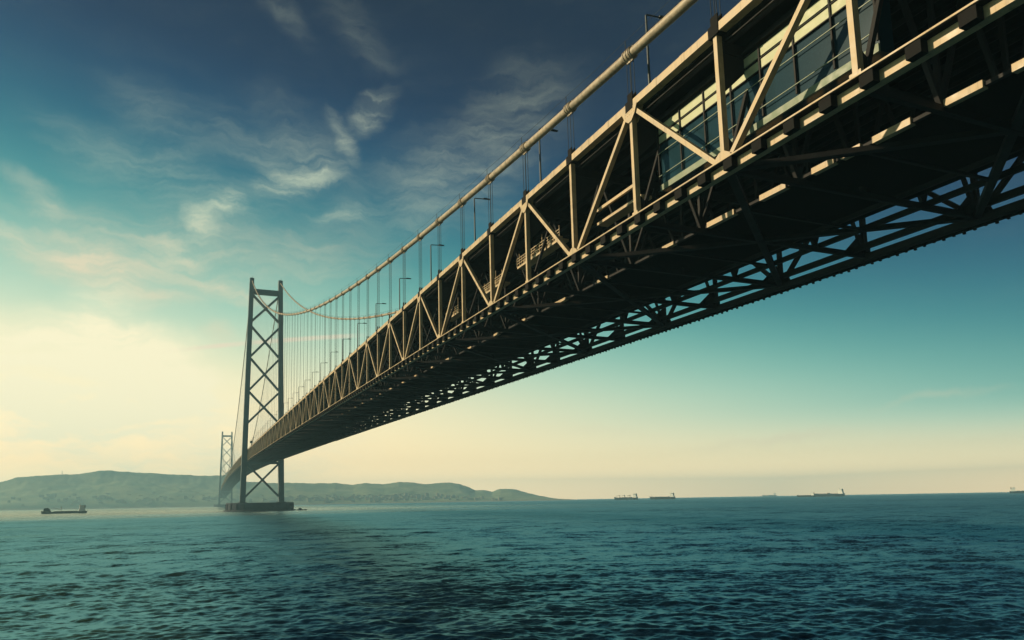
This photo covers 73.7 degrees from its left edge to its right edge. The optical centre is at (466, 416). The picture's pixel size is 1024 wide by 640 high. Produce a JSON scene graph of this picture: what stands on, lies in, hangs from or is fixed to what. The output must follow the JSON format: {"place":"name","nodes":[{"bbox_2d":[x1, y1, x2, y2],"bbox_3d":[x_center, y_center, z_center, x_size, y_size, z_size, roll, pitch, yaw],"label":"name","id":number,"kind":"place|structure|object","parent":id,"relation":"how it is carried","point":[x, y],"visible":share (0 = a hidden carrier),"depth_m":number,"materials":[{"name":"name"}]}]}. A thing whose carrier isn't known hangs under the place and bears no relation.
{"place":"outdoors","nodes":[
{"label":"outdoors","id":0,"kind":"place"},
{"bbox_2d":[0,470,573,509],"bbox_3d":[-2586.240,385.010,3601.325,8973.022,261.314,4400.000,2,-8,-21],"label":"hills","id":1,"kind":"structure","parent":0,"point":[87,487],"depth_m":4300.25,"materials":[{"name":"green plant"}]},
{"bbox_2d":[7,490,503,505],"bbox_3d":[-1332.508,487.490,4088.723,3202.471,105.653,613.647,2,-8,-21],"label":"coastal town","id":2,"kind":"object","parent":1,"relation":"on","point":[373,497],"visible":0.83,"depth_m":4321.59,"materials":[{"name":"grey"}]},
{"bbox_2d":[0,492,1023,639],"bbox_3d":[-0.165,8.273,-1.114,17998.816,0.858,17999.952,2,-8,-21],"label":"sea","id":3,"kind":"structure","parent":0,"point":[937,566],"depth_m":80.76,"materials":[{"name":"liquid"}]},
{"bbox_2d":[41,503,86,513],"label":"cargo ship","id":4,"kind":"object","parent":3,"relation":"on","point":[81,509],"visible":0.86,"depth_m":954.75,"materials":[{"name":"grey metal"}]},
{"bbox_2d":[214,0,1023,511],"bbox_3d":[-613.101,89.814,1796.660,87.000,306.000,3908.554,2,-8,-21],"label":"suspension bridge","id":5,"kind":"structure","parent":3,"relation":"in","point":[742,134],"depth_m":82.21,"materials":[{"name":"paint"}]},
{"bbox_2d":[399,278,410,309],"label":"street lamp","id":6,"kind":"object","parent":5,"relation":"on","point":[399,290],"visible":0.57,"depth_m":187.19,"materials":[{"name":"grey metal"}]},
{"bbox_2d":[430,244,443,280],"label":"street lamp","id":7,"kind":"object","parent":5,"relation":"on","point":[431,260],"visible":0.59,"depth_m":160.66,"materials":[{"name":"grey metal"}]},
{"bbox_2d":[474,198,489,241],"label":"street lamp","id":8,"kind":"object","parent":5,"relation":"on","point":[474,217],"visible":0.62,"depth_m":134.10,"materials":[{"name":"grey metal"}]},
{"bbox_2d":[538,128,557,181],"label":"street lamp","id":9,"kind":"object","parent":5,"relation":"on","point":[553,130],"visible":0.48,"depth_m":107.62,"materials":[{"name":"grey metal"}]},
{"bbox_2d":[645,14,662,84],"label":"street lamp","id":10,"kind":"object","parent":5,"relation":"on","point":[647,48],"visible":0.43,"depth_m":81.13,"materials":[{"name":"grey metal"}]},
{"bbox_2d":[614,493,637,499],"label":"cargo ship","id":11,"kind":"object","parent":3,"relation":"on","point":[635,497],"visible":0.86,"depth_m":2889.58,"materials":[{"name":"grey metal"}]},
{"bbox_2d":[650,493,674,499],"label":"cargo ship","id":12,"kind":"object","parent":3,"relation":"on","point":[672,495],"visible":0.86,"depth_m":2703.93,"materials":[{"name":"grey metal"}]},
{"bbox_2d":[797,493,814,496],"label":"cargo ship","id":13,"kind":"object","parent":3,"relation":"on","point":[812,495],"visible":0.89,"depth_m":2706.83,"materials":[{"name":"grey metal"}]},
{"bbox_2d":[814,489,844,496],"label":"tanker ship","id":14,"kind":"object","parent":3,"relation":"on","point":[840,492],"visible":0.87,"depth_m":2664.24,"materials":[{"name":"grey metal"}]},
{"bbox_2d":[1010,487,1023,492],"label":"cargo ship","id":15,"kind":"object","parent":3,"relation":"on","point":[1013,490],"visible":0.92,"depth_m":2555.94,"materials":[{"name":"metal"}]},
{"bbox_2d":[0,0,1023,498],"label":"sky","id":16,"kind":"structure","parent":0,"point":[158,158],"materials":[{"name":"blue"}]}
]}

